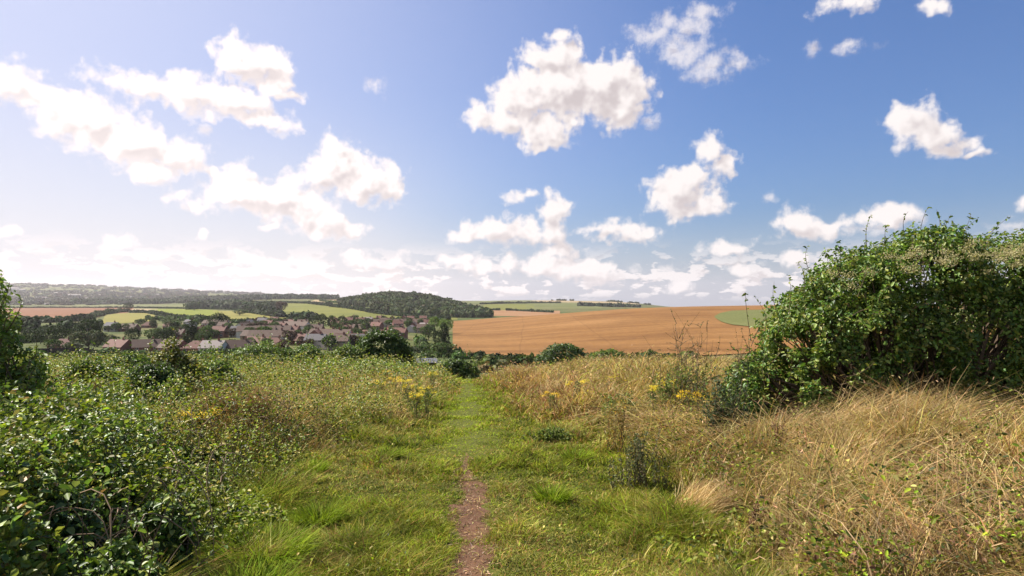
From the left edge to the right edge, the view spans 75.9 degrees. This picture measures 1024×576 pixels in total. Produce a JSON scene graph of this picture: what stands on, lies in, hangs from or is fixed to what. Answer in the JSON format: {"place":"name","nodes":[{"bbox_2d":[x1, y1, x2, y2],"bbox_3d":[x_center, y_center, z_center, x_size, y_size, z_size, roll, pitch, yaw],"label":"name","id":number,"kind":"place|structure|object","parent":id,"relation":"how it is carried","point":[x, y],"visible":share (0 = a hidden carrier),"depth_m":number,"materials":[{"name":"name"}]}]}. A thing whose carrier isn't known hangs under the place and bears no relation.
{"place":"outdoors","nodes":[
{"label":"outdoors","id":0,"kind":"place"},
{"bbox_2d":[6,308,132,320],"bbox_3d":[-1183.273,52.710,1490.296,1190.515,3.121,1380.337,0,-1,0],"label":"barley field","id":1,"kind":"structure","parent":0,"point":[50,312],"depth_m":1503.04,"materials":[{"name":"plant"}]},
{"bbox_2d":[0,283,822,575],"bbox_3d":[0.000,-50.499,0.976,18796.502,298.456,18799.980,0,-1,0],"label":"ground","id":2,"kind":"structure","parent":0,"point":[410,339],"depth_m":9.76,"materials":[{"name":"green plant"}]},
{"bbox_2d":[0,269,50,423],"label":"edge bush","id":3,"kind":"object","parent":2,"relation":"on","point":[22,372],"visible":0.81,"depth_m":6.48,"materials":[{"name":"green plant"}]},
{"bbox_2d":[21,325,67,343],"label":"garden tree","id":4,"kind":"object","parent":2,"relation":"on","point":[30,331],"visible":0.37,"depth_m":340.54,"materials":[{"name":"green plant"}]},
{"bbox_2d":[0,399,95,499],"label":"bramble","id":5,"kind":"object","parent":2,"relation":"on","point":[34,401],"visible":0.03,"depth_m":5.47,"materials":[{"name":"green plant"}]},
{"bbox_2d":[2,316,103,332],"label":"hedge","id":6,"kind":"object","parent":2,"relation":"on","point":[31,323],"visible":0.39,"depth_m":493.34,"materials":[{"name":"green plant"}]},
{"bbox_2d":[15,313,92,322],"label":"hedge","id":7,"kind":"object","parent":2,"relation":"on","point":[73,318],"visible":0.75,"depth_m":777.55,"materials":[{"name":"green plant"}]},
{"bbox_2d":[31,324,84,344],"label":"garden tree","id":8,"kind":"object","parent":2,"relation":"on","point":[57,331],"visible":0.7,"depth_m":326.27,"materials":[{"name":"green plant"}]},
{"bbox_2d":[35,347,93,354],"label":"garden fence","id":9,"kind":"object","parent":2,"relation":"on","point":[51,350],"visible":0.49,"depth_m":240.02,"materials":[{"name":"brown wood"}]},
{"bbox_2d":[0,442,149,575],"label":"bramble","id":10,"kind":"object","parent":2,"relation":"on","point":[72,520],"visible":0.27,"depth_m":3.99,"materials":[{"name":"green plant"}]},
{"bbox_2d":[41,349,108,359],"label":"hedge","id":11,"kind":"object","parent":2,"relation":"on","point":[75,352],"visible":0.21,"depth_m":191.28,"materials":[{"name":"green plant"}]},
{"bbox_2d":[69,318,105,332],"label":"garden tree","id":12,"kind":"object","parent":2,"relation":"on","point":[87,323],"visible":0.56,"depth_m":343.31,"materials":[{"name":"green plant"}]},
{"bbox_2d":[69,329,108,347],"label":"garden tree","id":13,"kind":"object","parent":2,"relation":"on","point":[88,336],"visible":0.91,"depth_m":289.88,"materials":[{"name":"green plant"}]},
{"bbox_2d":[33,423,145,533],"bbox_3d":[-3.203,1.637,4.901,0.942,1.218,0.673,0,-1,0],"label":"bramble","id":14,"kind":"object","parent":2,"relation":"on","point":[124,439],"visible":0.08,"depth_m":4.97,"materials":[{"name":"green plant"}]},
{"bbox_2d":[55,340,126,391],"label":"bramble","id":15,"kind":"object","parent":2,"relation":"on","point":[76,368],"visible":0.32,"depth_m":15.76,"materials":[{"name":"green plant"}]},
{"bbox_2d":[0,289,207,304],"bbox_3d":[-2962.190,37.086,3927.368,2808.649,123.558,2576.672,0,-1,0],"label":"town trees","id":16,"kind":"object","parent":2,"relation":"on","point":[60,297],"visible":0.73,"depth_m":4003.28,"materials":[{"name":"green plant"}]},
{"bbox_2d":[88,308,129,317],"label":"hedge","id":17,"kind":"object","parent":2,"relation":"on","point":[97,313],"visible":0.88,"depth_m":1195.18,"materials":[{"name":"green plant"}]},
{"bbox_2d":[102,337,131,350],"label":"house","id":18,"kind":"structure","parent":2,"relation":"on","point":[123,343],"depth_m":283.41,"materials":[{"name":"brown tile"}]},
{"bbox_2d":[90,338,154,376],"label":"bramble","id":19,"kind":"object","parent":2,"relation":"on","point":[133,357],"visible":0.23,"depth_m":21.90,"materials":[{"name":"green plant"}]},
{"bbox_2d":[11,306,237,309],"bbox_3d":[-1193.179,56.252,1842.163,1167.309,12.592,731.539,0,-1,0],"label":"hedge","id":20,"kind":"object","parent":2,"relation":"on","point":[228,308],"visible":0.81,"depth_m":2083.42,"materials":[{"name":"green plant"}]},
{"bbox_2d":[103,313,154,323],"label":"dry pasture","id":21,"kind":"structure","parent":2,"relation":"on","point":[125,317],"depth_m":989.31,"materials":[{"name":"plant"}]},
{"bbox_2d":[75,304,184,306],"bbox_3d":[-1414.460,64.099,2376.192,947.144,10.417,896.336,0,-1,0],"label":"pasture strip","id":22,"kind":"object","parent":2,"relation":"on","point":[169,305],"visible":0.52,"depth_m":2526.15,"materials":[{"name":"green plant"}]},
{"bbox_2d":[34,484,227,575],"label":"bramble","id":23,"kind":"object","parent":2,"relation":"on","point":[130,561],"visible":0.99,"depth_m":3.66,"materials":[{"name":"green plant"}]},
{"bbox_2d":[0,282,264,294],"bbox_3d":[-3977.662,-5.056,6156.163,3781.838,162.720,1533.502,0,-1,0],"label":"hill trees","id":24,"kind":"object","parent":2,"relation":"on","point":[78,286],"visible":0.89,"depth_m":6030.39,"materials":[{"name":"green plant"}]},
{"bbox_2d":[131,336,160,350],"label":"house","id":25,"kind":"structure","parent":2,"relation":"on","point":[139,344],"depth_m":285.14,"materials":[{"name":"brown tile"}]},
{"bbox_2d":[114,345,193,406],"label":"bramble","id":26,"kind":"object","parent":2,"relation":"on","point":[152,371],"visible":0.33,"depth_m":12.40,"materials":[{"name":"green plant"}]},
{"bbox_2d":[153,327,175,339],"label":"garden tree","id":27,"kind":"object","parent":2,"relation":"on","point":[158,333],"visible":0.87,"depth_m":320.71,"materials":[{"name":"green plant"}]},
{"bbox_2d":[129,309,209,317],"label":"hedge","id":28,"kind":"object","parent":2,"relation":"on","point":[159,313],"visible":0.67,"depth_m":1108.77,"materials":[{"name":"green plant"}]},
{"bbox_2d":[102,484,244,575],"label":"bramble","id":29,"kind":"object","parent":2,"relation":"on","point":[167,537],"visible":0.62,"depth_m":4.49,"materials":[{"name":"green plant"}]},
{"bbox_2d":[5,376,343,575],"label":"bramble canes","id":30,"kind":"object","parent":2,"relation":"on","point":[132,514],"visible":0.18,"depth_m":6.22,"materials":[{"name":"plant"}]},
{"bbox_2d":[70,297,281,309],"bbox_3d":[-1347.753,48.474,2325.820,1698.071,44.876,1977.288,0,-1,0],"label":"valley wood","id":31,"kind":"object","parent":2,"relation":"on","point":[232,303],"visible":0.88,"depth_m":2157.80,"materials":[{"name":"green plant"}]},
{"bbox_2d":[144,325,220,397],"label":"bramble","id":32,"kind":"object","parent":2,"relation":"on","point":[176,356],"visible":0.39,"depth_m":14.81,"materials":[{"name":"green plant"}]},
{"bbox_2d":[151,309,220,315],"bbox_3d":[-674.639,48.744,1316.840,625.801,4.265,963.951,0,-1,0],"label":"lush pasture","id":33,"kind":"structure","parent":2,"relation":"on","point":[193,312],"depth_m":1383.37,"materials":[{"name":"green plant"}]},
{"bbox_2d":[151,421,220,467],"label":"bramble","id":34,"kind":"object","parent":2,"relation":"on","point":[188,442],"visible":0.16,"depth_m":8.64,"materials":[{"name":"green plant"}]},
{"bbox_2d":[181,318,201,342],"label":"garden tree","id":35,"kind":"object","parent":2,"relation":"on","point":[192,330],"visible":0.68,"depth_m":318.14,"materials":[{"name":"green plant"}]},
{"bbox_2d":[92,347,291,356],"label":"hedge","id":36,"kind":"object","parent":2,"relation":"on","point":[156,350],"visible":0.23,"depth_m":226.02,"materials":[{"name":"green plant"}]},
{"bbox_2d":[197,337,227,350],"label":"house","id":37,"kind":"structure","parent":2,"relation":"on","point":[217,343],"depth_m":266.13,"materials":[{"name":"tile"}]},
{"bbox_2d":[186,337,241,362],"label":"bramble","id":38,"kind":"object","parent":2,"relation":"on","point":[211,352],"visible":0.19,"depth_m":35.55,"materials":[{"name":"green plant"}]},
{"bbox_2d":[206,312,231,324],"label":"garden tree","id":39,"kind":"object","parent":2,"relation":"on","point":[219,317],"visible":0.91,"depth_m":556.59,"materials":[{"name":"green plant"}]},
{"bbox_2d":[144,315,297,322],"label":"hedge","id":40,"kind":"object","parent":2,"relation":"on","point":[172,317],"visible":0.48,"depth_m":816.14,"materials":[{"name":"green plant"}]},
{"bbox_2d":[189,348,253,391],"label":"bramble","id":41,"kind":"object","parent":2,"relation":"on","point":[223,365],"visible":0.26,"depth_m":15.86,"materials":[{"name":"green plant"}]},
{"bbox_2d":[0,356,446,575],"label":"bramble tangle","id":42,"kind":"object","parent":2,"relation":"on","point":[24,529],"visible":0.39,"depth_m":4.98,"materials":[{"name":"green plant"}]},
{"bbox_2d":[181,476,275,522],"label":"shrub","id":43,"kind":"object","parent":2,"relation":"on","point":[247,502],"visible":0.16,"depth_m":6.25,"materials":[{"name":"green plant"}]},
{"bbox_2d":[186,400,275,431],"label":"bramble","id":44,"kind":"object","parent":2,"relation":"on","point":[228,418],"visible":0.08,"depth_m":10.03,"materials":[{"name":"green plant"}]},
{"bbox_2d":[190,507,277,561],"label":"grass tuft","id":45,"kind":"object","parent":2,"relation":"on","point":[226,530],"visible":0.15,"depth_m":5.27,"materials":[{"name":"green plant"}]},
{"bbox_2d":[184,374,292,426],"bbox_3d":[-4.488,1.943,10.763,1.936,1.157,2.013,0,-1,0],"label":"bramble","id":46,"kind":"object","parent":2,"relation":"on","point":[248,398],"visible":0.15,"depth_m":10.65,"materials":[{"name":"green plant"}]},
{"bbox_2d":[226,337,254,348],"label":"house","id":47,"kind":"structure","parent":2,"relation":"on","point":[232,344],"depth_m":271.80,"materials":[{"name":"brown tile"}]},
{"bbox_2d":[213,311,285,319],"bbox_3d":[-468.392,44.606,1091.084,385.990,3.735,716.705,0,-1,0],"label":"sloping pasture","id":48,"kind":"structure","parent":2,"relation":"on","point":[232,315],"depth_m":1088.65,"materials":[{"name":"plant"}]},
{"bbox_2d":[188,543,325,575],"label":"grass tuft","id":49,"kind":"object","parent":2,"relation":"on","point":[266,572],"visible":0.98,"depth_m":4.38,"materials":[{"name":"green plant"}]},
{"bbox_2d":[177,293,339,299],"bbox_3d":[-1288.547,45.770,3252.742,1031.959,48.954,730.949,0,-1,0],"label":"ridge wood","id":50,"kind":"object","parent":2,"relation":"on","point":[268,296],"visible":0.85,"depth_m":3044.49,"materials":[{"name":"green plant"}]},
{"bbox_2d":[230,328,297,366],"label":"bramble","id":51,"kind":"object","parent":2,"relation":"on","point":[256,350],"visible":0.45,"depth_m":39.40,"materials":[{"name":"green plant"}]},
{"bbox_2d":[241,306,287,316],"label":"hedge","id":52,"kind":"object","parent":2,"relation":"on","point":[272,312],"visible":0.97,"depth_m":1087.27,"materials":[{"name":"green plant"}]},
{"bbox_2d":[194,511,335,575],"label":"grass tuft","id":53,"kind":"object","parent":2,"relation":"on","point":[301,541],"visible":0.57,"depth_m":4.97,"materials":[{"name":"green plant"}]},
{"bbox_2d":[247,327,294,338],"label":"house","id":54,"kind":"structure","parent":2,"relation":"on","point":[274,333],"depth_m":344.67,"materials":[{"name":"brown tile"}]},
{"bbox_2d":[286,310,320,319],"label":"hedge","id":55,"kind":"object","parent":2,"relation":"on","point":[307,314],"visible":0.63,"depth_m":895.14,"materials":[{"name":"green plant"}]},
{"bbox_2d":[278,452,334,473],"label":"grass tuft","id":56,"kind":"object","parent":2,"relation":"on","point":[318,466],"visible":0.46,"depth_m":8.63,"materials":[{"name":"green plant"}]},
{"bbox_2d":[282,334,339,363],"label":"bramble","id":57,"kind":"object","parent":2,"relation":"on","point":[309,348],"visible":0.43,"depth_m":40.56,"materials":[{"name":"green plant"}]},
{"bbox_2d":[303,332,326,349],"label":"house","id":58,"kind":"structure","parent":2,"relation":"on","point":[316,338],"depth_m":304.08,"materials":[{"name":"grey tile"}]},
{"bbox_2d":[275,497,359,527],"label":"grass tuft","id":59,"kind":"object","parent":2,"relation":"on","point":[327,517],"visible":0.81,"depth_m":6.17,"materials":[{"name":"green plant"}]},
{"bbox_2d":[308,313,337,326],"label":"garden tree","id":60,"kind":"object","parent":2,"relation":"on","point":[322,317],"visible":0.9,"depth_m":556.72,"materials":[{"name":"green plant"}]},
{"bbox_2d":[326,331,351,350],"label":"house","id":61,"kind":"structure","parent":2,"relation":"on","point":[341,340],"depth_m":296.61,"materials":[{"name":"tile"}]},
{"bbox_2d":[320,331,376,362],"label":"bush","id":62,"kind":"object","parent":2,"relation":"on","point":[351,351],"visible":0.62,"depth_m":43.50,"materials":[{"name":"green plant"}]},
{"bbox_2d":[254,300,451,319],"bbox_3d":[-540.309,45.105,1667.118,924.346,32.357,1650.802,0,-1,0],"label":"hedge","id":63,"kind":"object","parent":2,"relation":"on","point":[384,312],"visible":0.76,"depth_m":1186.21,"materials":[{"name":"green plant"}]},
{"bbox_2d":[282,303,457,319],"bbox_3d":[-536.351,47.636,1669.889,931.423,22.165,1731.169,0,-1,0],"label":"hill pasture","id":64,"kind":"structure","parent":2,"relation":"on","point":[327,311],"depth_m":1302.24,"materials":[{"name":"green plant"}]},
{"bbox_2d":[355,317,412,365],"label":"bush","id":65,"kind":"object","parent":2,"relation":"on","point":[384,337],"visible":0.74,"depth_m":45.21,"materials":[{"name":"green plant"}]},
{"bbox_2d":[387,343,431,365],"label":"bush","id":66,"kind":"object","parent":2,"relation":"on","point":[411,353],"visible":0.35,"depth_m":46.54,"materials":[{"name":"green plant"}]},
{"bbox_2d":[337,290,493,317],"bbox_3d":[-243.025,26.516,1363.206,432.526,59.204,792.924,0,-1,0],"label":"hill wood","id":67,"kind":"object","parent":2,"relation":"on","point":[411,302],"visible":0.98,"depth_m":1303.88,"materials":[{"name":"green plant"}]},
{"bbox_2d":[413,333,467,358],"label":"hedge","id":68,"kind":"object","parent":2,"relation":"on","point":[420,339],"visible":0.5,"depth_m":276.05,"materials":[{"name":"green plant"}]},
{"bbox_2d":[430,341,454,356],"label":"garden tree","id":69,"kind":"object","parent":2,"relation":"on","point":[439,344],"visible":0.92,"depth_m":267.93,"materials":[{"name":"green plant"}]},
{"bbox_2d":[437,322,450,345],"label":"garden tree","id":70,"kind":"object","parent":2,"relation":"on","point":[444,334],"visible":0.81,"depth_m":328.51,"materials":[{"name":"green plant"}]},
{"bbox_2d":[437,344,477,378],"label":"bush","id":71,"kind":"object","parent":2,"relation":"on","point":[461,366],"visible":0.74,"depth_m":54.37,"materials":[{"name":"green plant"}]},
{"bbox_2d":[469,360,534,372],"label":"hedge","id":72,"kind":"object","parent":2,"relation":"on","point":[483,367],"visible":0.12,"depth_m":120.66,"materials":[{"name":"green plant"}]},
{"bbox_2d":[483,304,533,309],"bbox_3d":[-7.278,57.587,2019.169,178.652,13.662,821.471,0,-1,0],"label":"field","id":73,"kind":"structure","parent":2,"relation":"on","point":[512,306],"depth_m":2061.79,"materials":[{"name":"plant"}]},
{"bbox_2d":[0,350,1023,575],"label":"leafy ground cover","id":74,"kind":"object","parent":2,"relation":"on","point":[259,508],"visible":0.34,"depth_m":6.95,"materials":[{"name":"green plant"}]},
{"bbox_2d":[44,345,1023,575],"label":"long grass","id":75,"kind":"structure","parent":2,"relation":"on","point":[652,371],"depth_m":7.44,"materials":[{"name":"beige plant"}]},
{"bbox_2d":[522,426,575,441],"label":"scrub","id":76,"kind":"object","parent":2,"relation":"on","point":[550,431],"visible":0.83,"depth_m":11.38,"materials":[{"name":"green plant"}]},
{"bbox_2d":[523,479,584,504],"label":"grass tuft","id":77,"kind":"object","parent":2,"relation":"on","point":[551,496],"visible":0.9,"depth_m":6.96,"materials":[{"name":"green plant"}]},
{"bbox_2d":[534,342,587,367],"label":"bush","id":78,"kind":"object","parent":2,"relation":"on","point":[554,349],"visible":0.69,"depth_m":148.23,"materials":[{"name":"green plant"}]},
{"bbox_2d":[525,302,601,309],"bbox_3d":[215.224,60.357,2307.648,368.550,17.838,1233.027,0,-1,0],"label":"field","id":79,"kind":"structure","parent":2,"relation":"on","point":[563,305],"depth_m":2145.73,"materials":[{"name":"green plant"}]},
{"bbox_2d":[577,301,640,306],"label":"down copse","id":80,"kind":"object","parent":79,"relation":"on","point":[609,304],"visible":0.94,"depth_m":2276.20,"materials":[{"name":"green plant"}]},
{"bbox_2d":[557,445,599,460],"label":"grass tuft","id":81,"kind":"object","parent":2,"relation":"on","point":[576,454],"visible":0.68,"depth_m":9.47,"materials":[{"name":"green plant"}]},
{"bbox_2d":[467,349,701,364],"bbox_3d":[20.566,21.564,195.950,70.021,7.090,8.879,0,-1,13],"label":"hedge","id":82,"kind":"object","parent":2,"relation":"on","point":[530,358],"visible":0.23,"depth_m":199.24,"materials":[{"name":"green plant"}]},
{"bbox_2d":[587,348,630,359],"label":"bush","id":83,"kind":"object","parent":2,"relation":"on","point":[596,354],"visible":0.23,"depth_m":138.82,"materials":[{"name":"green plant"}]},
{"bbox_2d":[585,390,640,424],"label":"scrub","id":84,"kind":"object","parent":2,"relation":"on","point":[623,401],"visible":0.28,"depth_m":12.89,"materials":[{"name":"green plant"}]},
{"bbox_2d":[598,395,643,454],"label":"leafy plant","id":85,"kind":"object","parent":2,"relation":"on","point":[620,437],"visible":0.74,"depth_m":9.77,"materials":[{"name":"green plant"}]},
{"bbox_2d":[606,426,669,491],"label":"scrub","id":86,"kind":"object","parent":2,"relation":"on","point":[641,466],"visible":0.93,"depth_m":7.53,"materials":[{"name":"green plant"}]},
{"bbox_2d":[643,329,702,418],"bbox_3d":[2.850,1.557,11.573,1.085,1.770,0.646,0,-1,0],"label":"thorn spray","id":87,"kind":"object","parent":2,"relation":"on","point":[676,347],"visible":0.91,"depth_m":11.59,"materials":[{"name":"brown plant"}]},
{"bbox_2d":[638,358,712,411],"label":"scrub","id":88,"kind":"object","parent":2,"relation":"on","point":[684,386],"visible":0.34,"depth_m":12.82,"materials":[{"name":"green plant"}]},
{"bbox_2d":[671,310,714,426],"bbox_3d":[2.865,1.326,10.576,0.666,1.993,0.823,0,-1,0],"label":"thorn spray","id":89,"kind":"object","parent":2,"relation":"on","point":[696,371],"visible":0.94,"depth_m":10.46,"materials":[{"name":"brown plant"}]},
{"bbox_2d":[666,459,766,515],"bbox_3d":[2.095,2.022,6.552,1.115,0.427,1.310,0,-1,0],"label":"straw tussock","id":90,"kind":"object","parent":2,"relation":"on","point":[705,494],"visible":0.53,"depth_m":6.37,"materials":[{"name":"beige plant"}]},
{"bbox_2d":[691,361,754,442],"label":"scrub","id":91,"kind":"object","parent":2,"relation":"on","point":[716,412],"visible":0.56,"depth_m":9.11,"materials":[{"name":"green plant"}]},
{"bbox_2d":[707,317,766,407],"bbox_3d":[3.354,1.327,9.992,0.798,1.793,0.884,0,-1,0],"label":"thorn spray","id":92,"kind":"object","parent":2,"relation":"on","point":[738,361],"visible":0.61,"depth_m":9.94,"materials":[{"name":"green plant"}]},
{"bbox_2d":[746,500,768,535],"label":"dock stalk","id":93,"kind":"object","parent":2,"relation":"on","point":[754,514],"visible":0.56,"depth_m":5.33,"materials":[{"name":"brown plant"}]},
{"bbox_2d":[723,486,837,566],"bbox_3d":[2.273,1.837,5.122,1.197,0.476,1.328,1,-1,-38],"label":"straw tussock","id":94,"kind":"object","parent":2,"relation":"on","point":[779,521],"visible":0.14,"depth_m":4.99,"materials":[{"name":"beige plant"}]},
{"bbox_2d":[592,373,1023,575],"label":"lodged stalks","id":95,"kind":"object","parent":2,"relation":"on","point":[924,531],"visible":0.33,"depth_m":4.61,"materials":[{"name":"beige plant"}]},
{"bbox_2d":[747,391,883,454],"bbox_3d":[3.818,1.742,8.152,1.884,0.934,2.683,0,-1,0],"label":"straw tussock","id":96,"kind":"object","parent":2,"relation":"on","point":[792,426],"visible":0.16,"depth_m":7.92,"materials":[{"name":"beige plant"}]},
{"bbox_2d":[609,369,1023,575],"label":"bank weeds","id":97,"kind":"object","parent":2,"relation":"on","point":[873,568],"visible":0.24,"depth_m":4.63,"materials":[{"name":"green plant"}]},
{"bbox_2d":[701,206,1023,431],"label":"hedge bush","id":98,"kind":"object","parent":2,"relation":"on","point":[854,323],"visible":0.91,"depth_m":9.79,"materials":[{"name":"green plant"}]},
{"bbox_2d":[804,378,979,439],"bbox_3d":[4.694,1.545,7.921,2.146,1.078,2.937,0,-1,16],"label":"straw tussock","id":99,"kind":"object","parent":2,"relation":"on","point":[850,405],"visible":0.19,"depth_m":8.04,"materials":[{"name":"beige plant"}]},
{"bbox_2d":[826,374,974,424],"bbox_3d":[4.928,1.535,8.396,2.691,0.935,1.921,1,-1,-37],"label":"straw tussock","id":100,"kind":"object","parent":2,"relation":"on","point":[915,402],"visible":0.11,"depth_m":8.18,"materials":[{"name":"beige plant"}]},
{"bbox_2d":[873,381,1019,429],"bbox_3d":[5.297,1.548,7.876,2.234,0.904,2.077,-1,-1,41],"label":"straw tussock","id":101,"kind":"object","parent":2,"relation":"on","point":[946,407],"visible":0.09,"depth_m":7.88,"materials":[{"name":"beige plant"}]},
{"bbox_2d":[437,453,497,575],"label":"dirt path","id":102,"kind":"structure","parent":0,"point":[473,526],"depth_m":6.01,"materials":[{"name":"brown soil"}]},
{"bbox_2d":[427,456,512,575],"bbox_3d":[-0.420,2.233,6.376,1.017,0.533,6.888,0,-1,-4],"label":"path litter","id":103,"kind":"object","parent":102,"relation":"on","point":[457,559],"visible":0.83,"depth_m":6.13,"materials":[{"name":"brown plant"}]},
{"bbox_2d":[0,0,1023,306],"label":"sky","id":104,"kind":"structure","parent":0,"point":[671,153],"materials":[{"name":"blue"}]},
{"bbox_2d":[493,310,559,315],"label":"stubble field","id":105,"kind":"structure","parent":0,"point":[509,313],"depth_m":1366.46,"materials":[{"name":"beige plant"}]},
{"bbox_2d":[453,304,1021,355],"bbox_3d":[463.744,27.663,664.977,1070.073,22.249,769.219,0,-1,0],"label":"wheat field","id":106,"kind":"structure","parent":0,"point":[626,330],"depth_m":433.74,"materials":[{"name":"brown plant"}]},
{"bbox_2d":[715,309,1000,326],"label":"hill meadow","id":107,"kind":"structure","parent":0,"point":[736,317],"depth_m":500.79,"materials":[{"name":"green plant"}]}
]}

